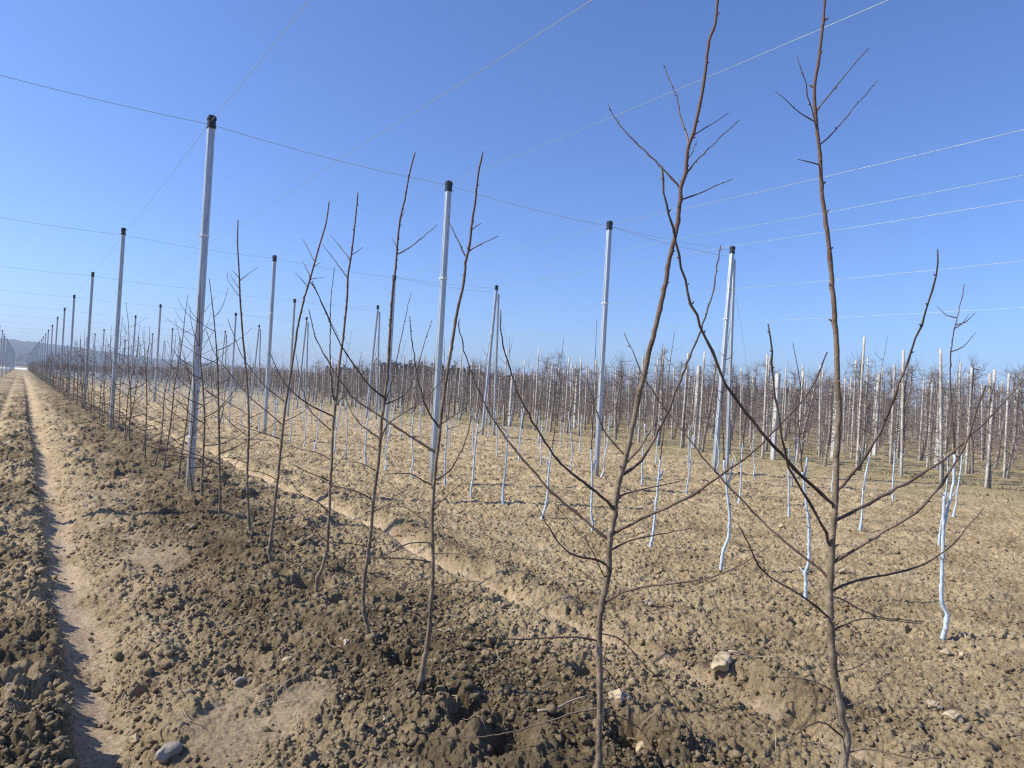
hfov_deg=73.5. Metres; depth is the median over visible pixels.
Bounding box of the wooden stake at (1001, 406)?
[998,381,1002,438]
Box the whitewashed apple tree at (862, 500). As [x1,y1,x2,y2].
[845,336,896,530]
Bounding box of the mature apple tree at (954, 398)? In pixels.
[934,375,967,447]
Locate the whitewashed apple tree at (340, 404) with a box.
[325,332,354,452]
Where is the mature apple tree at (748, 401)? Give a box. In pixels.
[723,364,764,447]
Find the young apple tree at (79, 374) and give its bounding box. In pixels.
[67,336,95,408]
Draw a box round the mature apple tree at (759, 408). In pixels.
[755,390,771,425]
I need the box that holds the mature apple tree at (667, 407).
[665,386,674,425]
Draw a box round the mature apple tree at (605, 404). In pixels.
[604,384,610,422]
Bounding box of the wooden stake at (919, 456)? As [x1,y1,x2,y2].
[918,383,924,460]
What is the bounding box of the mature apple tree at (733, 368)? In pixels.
[698,360,758,453]
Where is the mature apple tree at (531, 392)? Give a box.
[522,372,538,418]
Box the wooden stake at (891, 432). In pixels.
[889,365,895,464]
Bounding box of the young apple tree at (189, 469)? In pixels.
[134,294,223,491]
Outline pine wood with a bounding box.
[244,360,896,411]
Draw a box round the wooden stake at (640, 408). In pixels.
[637,358,643,442]
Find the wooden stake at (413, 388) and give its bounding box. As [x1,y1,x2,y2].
[411,360,416,413]
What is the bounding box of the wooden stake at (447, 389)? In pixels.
[445,346,449,418]
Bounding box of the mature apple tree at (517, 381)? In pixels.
[505,365,522,408]
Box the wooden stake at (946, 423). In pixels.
[945,381,948,452]
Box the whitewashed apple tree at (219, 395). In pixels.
[213,372,222,420]
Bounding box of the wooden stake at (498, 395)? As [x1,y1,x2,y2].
[497,369,500,417]
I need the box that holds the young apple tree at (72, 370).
[59,344,79,400]
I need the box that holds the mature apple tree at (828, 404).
[817,375,842,436]
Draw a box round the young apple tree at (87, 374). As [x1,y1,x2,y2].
[64,341,96,410]
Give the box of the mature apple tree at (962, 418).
[944,397,978,442]
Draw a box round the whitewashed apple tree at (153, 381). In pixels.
[147,360,155,402]
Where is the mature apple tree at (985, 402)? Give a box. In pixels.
[966,398,1004,460]
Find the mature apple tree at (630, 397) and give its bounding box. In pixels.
[613,373,648,421]
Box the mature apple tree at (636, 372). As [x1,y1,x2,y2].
[615,361,658,442]
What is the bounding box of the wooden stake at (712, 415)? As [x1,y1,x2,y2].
[711,384,714,437]
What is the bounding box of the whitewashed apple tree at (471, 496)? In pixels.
[462,337,491,497]
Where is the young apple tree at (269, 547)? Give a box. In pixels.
[206,201,337,561]
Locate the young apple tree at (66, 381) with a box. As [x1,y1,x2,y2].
[54,359,69,398]
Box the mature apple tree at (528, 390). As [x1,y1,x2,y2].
[520,371,536,413]
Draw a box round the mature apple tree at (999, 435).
[974,363,1023,466]
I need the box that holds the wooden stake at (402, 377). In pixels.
[401,355,404,404]
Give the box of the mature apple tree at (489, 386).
[474,359,502,424]
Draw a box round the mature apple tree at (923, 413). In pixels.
[909,388,936,449]
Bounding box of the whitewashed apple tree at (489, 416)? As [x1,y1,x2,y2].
[485,379,494,437]
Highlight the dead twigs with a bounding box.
[9,504,1023,766]
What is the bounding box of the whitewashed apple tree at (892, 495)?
[886,382,911,500]
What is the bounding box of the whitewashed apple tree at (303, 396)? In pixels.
[298,358,307,419]
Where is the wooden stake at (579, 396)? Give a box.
[577,358,581,435]
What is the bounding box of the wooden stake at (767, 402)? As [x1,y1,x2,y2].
[765,356,769,450]
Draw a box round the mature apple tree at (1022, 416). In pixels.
[994,372,1023,459]
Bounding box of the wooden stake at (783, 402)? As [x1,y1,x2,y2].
[781,380,784,425]
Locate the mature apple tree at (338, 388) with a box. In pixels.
[329,369,347,404]
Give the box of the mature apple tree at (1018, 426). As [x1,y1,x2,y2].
[1008,389,1023,454]
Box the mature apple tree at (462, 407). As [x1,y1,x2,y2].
[452,368,475,419]
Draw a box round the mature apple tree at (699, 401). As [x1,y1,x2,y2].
[673,368,714,430]
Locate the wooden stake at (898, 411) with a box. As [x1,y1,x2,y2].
[895,370,901,451]
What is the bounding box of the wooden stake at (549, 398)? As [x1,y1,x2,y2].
[546,365,552,430]
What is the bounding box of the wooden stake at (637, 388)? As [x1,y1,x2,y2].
[634,368,638,434]
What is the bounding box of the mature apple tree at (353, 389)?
[345,364,364,406]
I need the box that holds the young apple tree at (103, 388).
[79,336,121,421]
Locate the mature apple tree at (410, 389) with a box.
[403,369,413,408]
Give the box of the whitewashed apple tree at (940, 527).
[932,360,972,544]
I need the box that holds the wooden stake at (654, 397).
[651,357,658,436]
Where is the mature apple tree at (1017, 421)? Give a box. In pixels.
[996,386,1023,452]
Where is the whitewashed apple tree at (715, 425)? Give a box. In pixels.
[699,365,727,473]
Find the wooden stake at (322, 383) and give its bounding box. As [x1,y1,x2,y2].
[321,363,323,402]
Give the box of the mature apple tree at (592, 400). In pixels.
[582,371,598,424]
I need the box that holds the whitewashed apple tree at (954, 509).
[949,383,977,516]
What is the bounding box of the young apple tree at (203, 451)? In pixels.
[153,297,261,495]
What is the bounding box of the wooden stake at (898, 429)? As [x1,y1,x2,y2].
[896,385,901,457]
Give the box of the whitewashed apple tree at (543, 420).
[535,356,558,464]
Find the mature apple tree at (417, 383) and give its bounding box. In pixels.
[408,361,430,409]
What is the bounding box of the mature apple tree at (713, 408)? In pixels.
[703,373,724,433]
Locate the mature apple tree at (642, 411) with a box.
[628,378,648,434]
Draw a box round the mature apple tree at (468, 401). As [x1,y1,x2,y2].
[456,358,490,421]
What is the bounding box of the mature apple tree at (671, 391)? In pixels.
[664,376,691,427]
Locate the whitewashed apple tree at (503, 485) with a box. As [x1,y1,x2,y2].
[491,340,529,504]
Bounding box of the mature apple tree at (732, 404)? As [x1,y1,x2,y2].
[722,382,744,429]
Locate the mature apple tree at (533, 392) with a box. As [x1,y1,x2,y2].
[527,374,544,421]
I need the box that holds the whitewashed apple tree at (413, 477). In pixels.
[399,348,420,478]
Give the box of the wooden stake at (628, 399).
[627,370,629,428]
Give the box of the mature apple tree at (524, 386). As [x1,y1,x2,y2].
[508,372,536,427]
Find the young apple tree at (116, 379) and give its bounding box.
[87,318,138,429]
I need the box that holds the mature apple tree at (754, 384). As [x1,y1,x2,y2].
[736,365,772,442]
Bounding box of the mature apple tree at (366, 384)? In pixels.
[363,368,374,403]
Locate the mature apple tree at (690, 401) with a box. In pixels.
[680,374,702,430]
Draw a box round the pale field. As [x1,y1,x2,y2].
[0,367,102,372]
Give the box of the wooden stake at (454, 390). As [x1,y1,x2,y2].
[453,366,456,414]
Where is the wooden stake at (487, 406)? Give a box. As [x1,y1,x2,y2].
[485,365,490,424]
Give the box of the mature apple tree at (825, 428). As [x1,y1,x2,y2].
[801,377,845,456]
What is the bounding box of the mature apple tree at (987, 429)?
[946,377,1022,488]
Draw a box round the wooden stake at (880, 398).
[878,367,882,445]
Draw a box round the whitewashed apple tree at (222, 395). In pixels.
[216,368,227,422]
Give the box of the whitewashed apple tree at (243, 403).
[238,355,251,426]
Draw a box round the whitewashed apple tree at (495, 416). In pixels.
[490,360,510,456]
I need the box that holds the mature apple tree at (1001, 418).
[978,381,1023,457]
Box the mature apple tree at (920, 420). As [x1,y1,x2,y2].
[907,388,935,439]
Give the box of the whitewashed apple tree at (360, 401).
[356,367,365,430]
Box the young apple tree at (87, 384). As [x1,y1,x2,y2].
[68,348,109,414]
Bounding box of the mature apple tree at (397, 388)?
[393,366,406,407]
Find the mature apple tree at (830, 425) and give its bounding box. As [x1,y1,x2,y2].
[794,373,857,466]
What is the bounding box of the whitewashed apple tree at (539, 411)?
[535,372,549,444]
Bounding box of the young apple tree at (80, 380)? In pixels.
[67,352,96,403]
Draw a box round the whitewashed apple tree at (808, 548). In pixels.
[793,345,816,599]
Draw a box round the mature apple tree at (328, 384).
[319,366,338,403]
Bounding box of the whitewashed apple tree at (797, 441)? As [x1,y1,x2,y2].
[787,377,807,485]
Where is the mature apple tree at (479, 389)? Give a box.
[465,361,485,417]
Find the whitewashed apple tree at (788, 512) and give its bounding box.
[772,379,803,516]
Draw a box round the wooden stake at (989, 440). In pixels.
[984,369,995,487]
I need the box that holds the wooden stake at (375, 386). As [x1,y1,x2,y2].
[374,361,376,409]
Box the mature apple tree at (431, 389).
[421,367,444,407]
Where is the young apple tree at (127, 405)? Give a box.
[95,326,149,438]
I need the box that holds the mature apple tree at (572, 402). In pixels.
[558,361,587,432]
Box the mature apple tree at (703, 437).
[684,352,733,451]
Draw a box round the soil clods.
[0,411,1023,767]
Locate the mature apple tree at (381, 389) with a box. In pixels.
[373,372,384,409]
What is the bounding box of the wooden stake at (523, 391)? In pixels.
[521,360,524,427]
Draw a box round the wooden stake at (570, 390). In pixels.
[570,364,571,427]
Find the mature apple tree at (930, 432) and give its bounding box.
[907,366,956,469]
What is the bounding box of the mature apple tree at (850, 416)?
[832,388,872,446]
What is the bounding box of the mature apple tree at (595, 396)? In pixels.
[587,380,606,413]
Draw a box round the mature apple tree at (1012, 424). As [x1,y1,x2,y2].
[997,405,1023,441]
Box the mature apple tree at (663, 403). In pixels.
[652,375,673,425]
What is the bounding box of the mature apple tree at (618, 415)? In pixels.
[602,368,633,431]
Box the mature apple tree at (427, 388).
[418,364,434,411]
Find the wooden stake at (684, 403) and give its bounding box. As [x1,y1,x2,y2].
[680,353,688,447]
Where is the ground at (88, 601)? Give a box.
[0,365,1023,767]
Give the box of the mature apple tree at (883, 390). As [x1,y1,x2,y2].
[870,378,894,444]
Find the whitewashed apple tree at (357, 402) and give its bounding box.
[353,363,365,428]
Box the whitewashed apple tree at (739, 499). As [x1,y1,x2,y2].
[729,375,751,502]
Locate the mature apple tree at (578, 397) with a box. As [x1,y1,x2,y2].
[558,361,590,427]
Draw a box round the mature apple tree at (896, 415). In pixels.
[878,385,919,444]
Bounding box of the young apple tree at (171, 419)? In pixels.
[127,296,212,470]
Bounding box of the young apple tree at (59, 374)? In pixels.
[49,351,64,391]
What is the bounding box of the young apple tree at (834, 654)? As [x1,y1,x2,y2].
[624,0,1023,767]
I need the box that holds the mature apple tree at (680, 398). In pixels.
[668,380,684,426]
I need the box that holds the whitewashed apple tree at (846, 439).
[825,372,849,491]
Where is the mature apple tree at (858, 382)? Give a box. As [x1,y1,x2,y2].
[833,351,884,460]
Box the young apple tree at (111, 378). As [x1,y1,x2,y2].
[90,325,145,413]
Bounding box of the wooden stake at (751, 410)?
[749,375,753,442]
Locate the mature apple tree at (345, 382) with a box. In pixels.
[338,369,352,405]
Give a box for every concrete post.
[508,373,514,424]
[573,376,578,428]
[692,366,700,447]
[770,373,780,459]
[830,389,835,457]
[872,374,880,454]
[934,391,943,469]
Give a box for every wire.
[0,75,723,255]
[0,304,256,328]
[4,290,291,320]
[5,218,483,291]
[5,266,361,309]
[47,0,308,331]
[57,0,591,341]
[94,0,887,333]
[119,200,1021,348]
[127,307,1023,358]
[173,175,1022,335]
[175,261,1017,348]
[184,129,1023,326]
[614,227,726,249]
[735,290,762,466]
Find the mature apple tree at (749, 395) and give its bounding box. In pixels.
[737,373,760,421]
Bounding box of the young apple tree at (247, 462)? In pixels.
[180,220,275,531]
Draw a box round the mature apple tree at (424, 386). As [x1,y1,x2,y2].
[411,360,433,415]
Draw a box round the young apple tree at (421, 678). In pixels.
[309,151,497,694]
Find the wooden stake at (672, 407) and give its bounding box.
[671,368,674,439]
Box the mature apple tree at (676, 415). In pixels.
[652,359,703,438]
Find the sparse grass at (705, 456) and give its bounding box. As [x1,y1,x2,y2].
[282,402,1023,506]
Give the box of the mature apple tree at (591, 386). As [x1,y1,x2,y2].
[582,365,595,420]
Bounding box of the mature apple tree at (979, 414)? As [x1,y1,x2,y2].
[972,380,987,445]
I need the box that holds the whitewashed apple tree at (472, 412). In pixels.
[463,361,480,450]
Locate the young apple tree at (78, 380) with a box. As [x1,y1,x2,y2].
[50,350,91,403]
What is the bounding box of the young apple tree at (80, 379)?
[58,348,98,407]
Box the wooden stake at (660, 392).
[656,349,664,444]
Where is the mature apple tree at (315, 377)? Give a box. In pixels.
[301,359,324,401]
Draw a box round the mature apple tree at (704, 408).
[687,385,709,426]
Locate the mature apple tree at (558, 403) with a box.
[544,361,573,425]
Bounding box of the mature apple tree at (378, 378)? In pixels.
[366,361,385,406]
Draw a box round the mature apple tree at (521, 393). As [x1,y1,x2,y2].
[515,375,525,417]
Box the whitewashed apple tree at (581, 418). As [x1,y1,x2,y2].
[577,371,586,451]
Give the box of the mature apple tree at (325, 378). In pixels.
[320,367,329,402]
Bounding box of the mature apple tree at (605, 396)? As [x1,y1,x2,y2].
[591,368,613,430]
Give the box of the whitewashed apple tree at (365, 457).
[359,341,384,464]
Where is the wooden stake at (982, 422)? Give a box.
[981,384,982,460]
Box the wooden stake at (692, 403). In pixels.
[689,380,695,435]
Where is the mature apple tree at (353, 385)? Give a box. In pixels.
[346,368,358,406]
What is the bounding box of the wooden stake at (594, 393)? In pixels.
[591,360,596,437]
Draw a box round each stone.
[5,682,11,692]
[129,733,138,743]
[155,741,181,763]
[234,676,246,682]
[282,656,295,661]
[343,639,349,645]
[508,609,518,613]
[605,688,631,700]
[635,741,644,751]
[643,599,655,605]
[711,651,732,671]
[837,567,845,573]
[926,699,942,710]
[940,648,949,655]
[942,710,964,723]
[959,632,967,637]
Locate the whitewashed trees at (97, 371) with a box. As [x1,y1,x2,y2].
[44,362,144,383]
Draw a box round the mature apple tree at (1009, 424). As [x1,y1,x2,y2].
[994,395,1023,444]
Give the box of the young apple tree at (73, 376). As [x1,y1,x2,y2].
[56,345,91,401]
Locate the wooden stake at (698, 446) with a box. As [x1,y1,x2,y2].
[697,352,704,449]
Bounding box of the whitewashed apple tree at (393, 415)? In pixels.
[381,342,416,470]
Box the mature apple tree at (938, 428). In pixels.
[907,360,976,479]
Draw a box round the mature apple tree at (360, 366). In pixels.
[347,359,367,407]
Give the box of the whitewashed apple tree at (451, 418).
[448,381,461,448]
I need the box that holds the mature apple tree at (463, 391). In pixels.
[457,373,470,415]
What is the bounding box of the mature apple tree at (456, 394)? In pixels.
[447,371,465,414]
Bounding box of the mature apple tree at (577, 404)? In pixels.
[563,370,589,435]
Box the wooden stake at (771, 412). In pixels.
[769,382,772,444]
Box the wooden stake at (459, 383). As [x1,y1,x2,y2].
[456,350,462,419]
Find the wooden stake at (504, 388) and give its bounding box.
[502,349,507,425]
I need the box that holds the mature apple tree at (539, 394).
[531,370,550,419]
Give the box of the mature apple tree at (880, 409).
[849,359,925,464]
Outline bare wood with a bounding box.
[1,351,219,370]
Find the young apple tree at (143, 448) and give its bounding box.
[119,326,179,450]
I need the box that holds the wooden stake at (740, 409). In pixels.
[740,368,741,447]
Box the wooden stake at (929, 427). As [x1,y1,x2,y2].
[926,383,933,468]
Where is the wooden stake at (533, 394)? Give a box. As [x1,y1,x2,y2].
[533,373,534,417]
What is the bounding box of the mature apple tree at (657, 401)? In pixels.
[642,372,664,427]
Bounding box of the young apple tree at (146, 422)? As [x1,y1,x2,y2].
[122,330,174,458]
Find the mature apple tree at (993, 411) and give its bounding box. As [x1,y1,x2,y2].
[971,385,1011,452]
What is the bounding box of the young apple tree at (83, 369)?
[70,331,106,407]
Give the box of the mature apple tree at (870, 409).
[846,375,896,453]
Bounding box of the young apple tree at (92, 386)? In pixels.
[75,345,117,412]
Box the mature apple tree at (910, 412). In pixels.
[896,384,918,436]
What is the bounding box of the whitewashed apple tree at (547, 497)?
[540,340,567,518]
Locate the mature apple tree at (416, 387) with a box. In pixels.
[402,359,426,413]
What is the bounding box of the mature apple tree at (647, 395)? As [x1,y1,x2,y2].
[626,377,656,430]
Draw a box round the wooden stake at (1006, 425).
[1003,373,1009,477]
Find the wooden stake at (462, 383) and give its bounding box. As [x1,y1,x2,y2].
[461,362,463,406]
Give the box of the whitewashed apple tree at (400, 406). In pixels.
[395,365,406,437]
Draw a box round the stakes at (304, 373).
[103,362,1020,439]
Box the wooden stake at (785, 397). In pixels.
[784,369,786,440]
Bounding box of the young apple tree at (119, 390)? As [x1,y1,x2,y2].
[100,326,154,436]
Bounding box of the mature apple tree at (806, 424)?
[784,362,834,461]
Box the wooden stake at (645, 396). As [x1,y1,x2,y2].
[644,378,646,418]
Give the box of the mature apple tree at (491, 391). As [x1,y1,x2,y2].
[489,367,501,418]
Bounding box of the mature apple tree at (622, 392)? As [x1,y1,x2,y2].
[607,368,629,421]
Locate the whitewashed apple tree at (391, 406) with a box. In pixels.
[386,367,400,435]
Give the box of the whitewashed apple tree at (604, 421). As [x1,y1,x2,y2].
[603,380,612,454]
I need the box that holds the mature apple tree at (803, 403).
[792,377,814,437]
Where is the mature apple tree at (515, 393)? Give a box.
[497,371,522,416]
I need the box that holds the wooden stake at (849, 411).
[847,377,851,446]
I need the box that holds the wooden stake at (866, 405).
[865,357,868,451]
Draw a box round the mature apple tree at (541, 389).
[524,353,563,429]
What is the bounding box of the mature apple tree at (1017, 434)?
[1001,377,1023,450]
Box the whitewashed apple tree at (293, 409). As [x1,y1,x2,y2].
[289,362,299,442]
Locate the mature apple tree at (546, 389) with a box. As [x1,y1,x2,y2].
[532,363,563,423]
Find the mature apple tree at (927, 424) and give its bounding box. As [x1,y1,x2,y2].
[898,365,952,460]
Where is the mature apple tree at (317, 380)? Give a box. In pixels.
[311,364,326,401]
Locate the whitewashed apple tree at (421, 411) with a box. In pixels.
[416,371,430,440]
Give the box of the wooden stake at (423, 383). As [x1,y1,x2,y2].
[421,354,424,415]
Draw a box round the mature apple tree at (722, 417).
[707,383,735,437]
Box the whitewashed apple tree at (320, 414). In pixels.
[312,356,332,449]
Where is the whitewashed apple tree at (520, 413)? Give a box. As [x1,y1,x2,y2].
[513,375,522,442]
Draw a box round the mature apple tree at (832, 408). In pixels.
[816,378,846,444]
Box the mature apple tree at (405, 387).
[392,362,416,412]
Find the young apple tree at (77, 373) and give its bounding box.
[62,344,81,402]
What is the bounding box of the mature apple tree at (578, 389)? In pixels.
[562,368,583,413]
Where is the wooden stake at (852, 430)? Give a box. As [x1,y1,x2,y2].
[850,360,856,459]
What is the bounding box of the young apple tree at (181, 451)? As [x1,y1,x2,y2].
[150,321,222,478]
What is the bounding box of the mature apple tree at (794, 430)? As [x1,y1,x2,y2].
[768,361,813,453]
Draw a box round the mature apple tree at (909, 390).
[869,358,929,457]
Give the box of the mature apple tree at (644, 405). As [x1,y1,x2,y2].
[632,376,652,424]
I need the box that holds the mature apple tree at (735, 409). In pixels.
[721,373,745,440]
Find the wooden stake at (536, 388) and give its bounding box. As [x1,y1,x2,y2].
[533,349,538,429]
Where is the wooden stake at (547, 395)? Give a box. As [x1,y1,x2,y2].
[545,366,548,424]
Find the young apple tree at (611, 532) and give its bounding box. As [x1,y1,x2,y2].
[419,0,827,767]
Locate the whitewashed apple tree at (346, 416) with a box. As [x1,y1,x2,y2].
[340,349,355,456]
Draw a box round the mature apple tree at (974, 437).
[948,369,993,442]
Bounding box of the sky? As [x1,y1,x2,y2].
[0,0,1023,412]
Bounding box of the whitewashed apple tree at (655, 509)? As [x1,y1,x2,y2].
[649,332,675,547]
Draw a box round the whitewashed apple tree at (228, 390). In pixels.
[223,348,240,424]
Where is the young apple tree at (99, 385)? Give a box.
[79,339,118,418]
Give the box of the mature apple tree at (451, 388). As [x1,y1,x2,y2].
[440,359,467,418]
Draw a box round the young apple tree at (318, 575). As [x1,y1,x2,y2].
[269,193,362,593]
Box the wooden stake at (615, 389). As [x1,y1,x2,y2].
[614,369,616,414]
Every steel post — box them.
[0,330,2,366]
[1,334,4,376]
[2,336,4,376]
[40,336,43,376]
[42,333,45,379]
[45,330,48,379]
[48,325,52,382]
[52,317,58,387]
[59,308,65,391]
[67,295,75,398]
[83,272,94,407]
[91,333,95,384]
[100,329,104,387]
[109,228,125,429]
[123,340,125,384]
[129,315,136,395]
[135,339,138,386]
[136,345,140,381]
[147,343,151,379]
[149,333,153,389]
[154,304,161,402]
[159,341,165,386]
[168,328,172,391]
[175,338,180,388]
[185,114,216,487]
[219,331,226,394]
[230,313,236,402]
[251,325,260,399]
[263,255,276,434]
[286,299,295,416]
[296,317,308,407]
[365,305,379,418]
[384,275,396,435]
[429,180,452,483]
[480,285,499,436]
[593,221,612,475]
[712,246,735,472]
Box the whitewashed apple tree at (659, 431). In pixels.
[652,373,668,462]
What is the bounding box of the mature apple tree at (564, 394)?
[553,364,572,421]
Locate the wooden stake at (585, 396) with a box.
[584,363,587,429]
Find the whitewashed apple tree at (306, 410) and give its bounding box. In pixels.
[299,368,312,445]
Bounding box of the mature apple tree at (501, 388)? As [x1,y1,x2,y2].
[491,366,519,425]
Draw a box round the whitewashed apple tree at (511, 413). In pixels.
[504,387,520,439]
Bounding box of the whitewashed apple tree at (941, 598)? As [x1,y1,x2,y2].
[937,284,975,639]
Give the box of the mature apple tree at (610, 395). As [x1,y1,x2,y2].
[607,378,614,420]
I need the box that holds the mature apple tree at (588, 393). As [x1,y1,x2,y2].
[575,378,597,429]
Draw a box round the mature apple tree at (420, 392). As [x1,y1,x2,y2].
[414,371,430,410]
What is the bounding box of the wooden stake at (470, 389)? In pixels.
[469,362,471,421]
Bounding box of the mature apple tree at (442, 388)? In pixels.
[440,367,450,413]
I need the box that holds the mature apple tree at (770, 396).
[754,384,785,444]
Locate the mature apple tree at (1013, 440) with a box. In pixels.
[980,363,1023,478]
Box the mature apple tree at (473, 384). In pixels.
[456,364,483,406]
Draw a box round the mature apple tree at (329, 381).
[320,361,340,403]
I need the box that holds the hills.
[0,338,1012,416]
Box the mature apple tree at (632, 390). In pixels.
[621,376,647,415]
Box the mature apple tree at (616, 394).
[604,366,632,427]
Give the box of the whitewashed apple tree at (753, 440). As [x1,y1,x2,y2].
[742,387,761,479]
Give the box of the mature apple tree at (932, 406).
[907,367,953,448]
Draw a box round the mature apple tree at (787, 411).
[780,391,797,434]
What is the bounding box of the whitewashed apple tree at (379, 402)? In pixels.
[377,360,386,432]
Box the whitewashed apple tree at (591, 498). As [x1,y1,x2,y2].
[581,321,606,531]
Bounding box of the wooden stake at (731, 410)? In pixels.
[731,382,732,440]
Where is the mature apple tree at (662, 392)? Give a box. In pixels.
[636,344,681,444]
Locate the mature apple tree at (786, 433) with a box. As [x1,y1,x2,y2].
[777,385,804,440]
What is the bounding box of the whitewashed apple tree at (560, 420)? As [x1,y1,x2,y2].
[558,395,568,447]
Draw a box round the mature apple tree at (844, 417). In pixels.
[822,381,854,451]
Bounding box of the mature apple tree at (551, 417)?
[532,351,576,431]
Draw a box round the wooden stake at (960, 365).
[956,363,961,464]
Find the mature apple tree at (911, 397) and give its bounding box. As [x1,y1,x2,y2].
[888,379,918,433]
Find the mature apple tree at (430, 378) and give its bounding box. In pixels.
[422,357,443,414]
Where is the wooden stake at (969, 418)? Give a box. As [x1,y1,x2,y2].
[965,368,972,473]
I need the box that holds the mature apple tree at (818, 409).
[803,371,842,449]
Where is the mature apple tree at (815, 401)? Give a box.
[800,375,827,441]
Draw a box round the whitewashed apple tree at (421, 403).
[415,371,427,426]
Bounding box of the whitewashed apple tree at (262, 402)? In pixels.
[255,349,278,430]
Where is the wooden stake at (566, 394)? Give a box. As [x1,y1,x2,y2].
[563,358,569,432]
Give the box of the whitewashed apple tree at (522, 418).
[515,360,531,461]
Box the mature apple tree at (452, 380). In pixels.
[445,368,459,403]
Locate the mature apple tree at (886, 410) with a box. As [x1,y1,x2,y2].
[881,390,894,437]
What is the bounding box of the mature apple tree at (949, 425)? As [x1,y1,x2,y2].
[933,396,967,452]
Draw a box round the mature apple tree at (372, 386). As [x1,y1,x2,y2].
[362,362,375,404]
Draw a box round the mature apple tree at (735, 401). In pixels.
[725,378,744,426]
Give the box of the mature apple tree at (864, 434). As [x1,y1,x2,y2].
[834,361,900,470]
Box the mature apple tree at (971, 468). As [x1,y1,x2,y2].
[943,352,1013,473]
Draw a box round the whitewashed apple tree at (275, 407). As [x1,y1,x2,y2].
[267,351,289,437]
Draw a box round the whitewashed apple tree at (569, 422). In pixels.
[553,358,578,470]
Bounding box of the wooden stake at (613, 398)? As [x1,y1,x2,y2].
[611,370,614,426]
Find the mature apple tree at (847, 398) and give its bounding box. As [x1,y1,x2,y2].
[840,374,861,432]
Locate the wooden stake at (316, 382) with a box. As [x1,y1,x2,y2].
[315,364,317,401]
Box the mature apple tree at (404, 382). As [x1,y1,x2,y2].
[398,370,412,399]
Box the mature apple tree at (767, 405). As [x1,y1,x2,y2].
[746,370,790,458]
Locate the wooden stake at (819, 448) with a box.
[818,365,820,456]
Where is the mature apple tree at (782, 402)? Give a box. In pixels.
[772,388,789,428]
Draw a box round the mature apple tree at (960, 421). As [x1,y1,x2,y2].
[923,375,993,464]
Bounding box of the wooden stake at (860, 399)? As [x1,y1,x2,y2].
[855,337,865,470]
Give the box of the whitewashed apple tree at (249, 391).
[244,351,255,423]
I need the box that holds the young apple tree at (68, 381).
[59,364,75,399]
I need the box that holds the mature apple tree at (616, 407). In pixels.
[597,355,639,439]
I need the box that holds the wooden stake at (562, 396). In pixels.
[561,370,563,421]
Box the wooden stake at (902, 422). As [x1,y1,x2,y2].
[900,350,904,476]
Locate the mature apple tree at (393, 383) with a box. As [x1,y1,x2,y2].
[383,353,409,411]
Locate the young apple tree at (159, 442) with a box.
[116,337,197,466]
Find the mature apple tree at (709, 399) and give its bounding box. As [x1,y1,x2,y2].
[690,374,725,437]
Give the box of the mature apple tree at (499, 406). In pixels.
[489,373,508,419]
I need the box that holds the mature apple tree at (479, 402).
[465,369,493,422]
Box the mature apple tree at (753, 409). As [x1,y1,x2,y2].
[735,380,761,426]
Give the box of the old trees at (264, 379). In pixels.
[102,361,1023,437]
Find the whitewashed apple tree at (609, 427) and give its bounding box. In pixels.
[600,355,621,476]
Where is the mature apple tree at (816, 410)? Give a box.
[802,388,825,430]
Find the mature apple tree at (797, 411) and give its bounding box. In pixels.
[783,382,815,443]
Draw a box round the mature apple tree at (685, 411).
[670,362,704,447]
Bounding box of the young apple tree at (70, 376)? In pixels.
[57,349,73,395]
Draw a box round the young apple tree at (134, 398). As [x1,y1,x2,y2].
[102,340,158,440]
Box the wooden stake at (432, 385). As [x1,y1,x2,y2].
[430,356,434,413]
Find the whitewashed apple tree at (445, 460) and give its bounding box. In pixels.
[433,338,469,485]
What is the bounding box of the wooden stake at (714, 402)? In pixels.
[712,369,717,433]
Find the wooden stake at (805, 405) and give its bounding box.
[802,383,807,436]
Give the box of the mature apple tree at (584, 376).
[579,368,593,420]
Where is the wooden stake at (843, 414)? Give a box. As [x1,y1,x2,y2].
[842,378,845,451]
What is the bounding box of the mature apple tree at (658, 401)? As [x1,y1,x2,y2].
[643,366,675,436]
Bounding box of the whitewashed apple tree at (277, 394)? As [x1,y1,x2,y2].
[273,355,287,434]
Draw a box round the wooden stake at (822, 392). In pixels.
[818,369,823,438]
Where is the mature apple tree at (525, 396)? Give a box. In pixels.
[513,374,536,414]
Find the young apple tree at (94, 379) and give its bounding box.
[75,343,109,417]
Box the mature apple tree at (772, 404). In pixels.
[758,375,783,434]
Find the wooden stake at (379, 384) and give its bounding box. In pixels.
[378,367,380,404]
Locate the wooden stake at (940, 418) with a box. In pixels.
[939,349,942,481]
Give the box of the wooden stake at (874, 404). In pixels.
[872,379,875,434]
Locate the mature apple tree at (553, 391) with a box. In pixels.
[545,365,559,419]
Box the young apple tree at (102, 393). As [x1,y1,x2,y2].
[76,350,123,423]
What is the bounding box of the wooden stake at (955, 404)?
[952,375,957,457]
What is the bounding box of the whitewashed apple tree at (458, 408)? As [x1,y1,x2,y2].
[454,363,462,432]
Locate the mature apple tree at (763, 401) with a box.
[740,352,791,450]
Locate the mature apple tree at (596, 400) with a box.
[577,358,613,437]
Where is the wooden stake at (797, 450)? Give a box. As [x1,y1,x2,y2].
[795,371,804,462]
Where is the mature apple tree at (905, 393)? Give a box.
[871,358,932,475]
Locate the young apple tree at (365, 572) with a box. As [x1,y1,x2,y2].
[312,152,444,634]
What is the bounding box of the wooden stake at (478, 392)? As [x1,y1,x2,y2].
[475,363,480,422]
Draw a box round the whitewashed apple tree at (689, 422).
[684,362,705,467]
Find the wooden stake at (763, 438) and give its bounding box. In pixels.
[761,354,767,458]
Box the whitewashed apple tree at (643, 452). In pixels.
[631,358,659,485]
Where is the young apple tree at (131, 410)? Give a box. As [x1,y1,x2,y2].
[86,307,159,440]

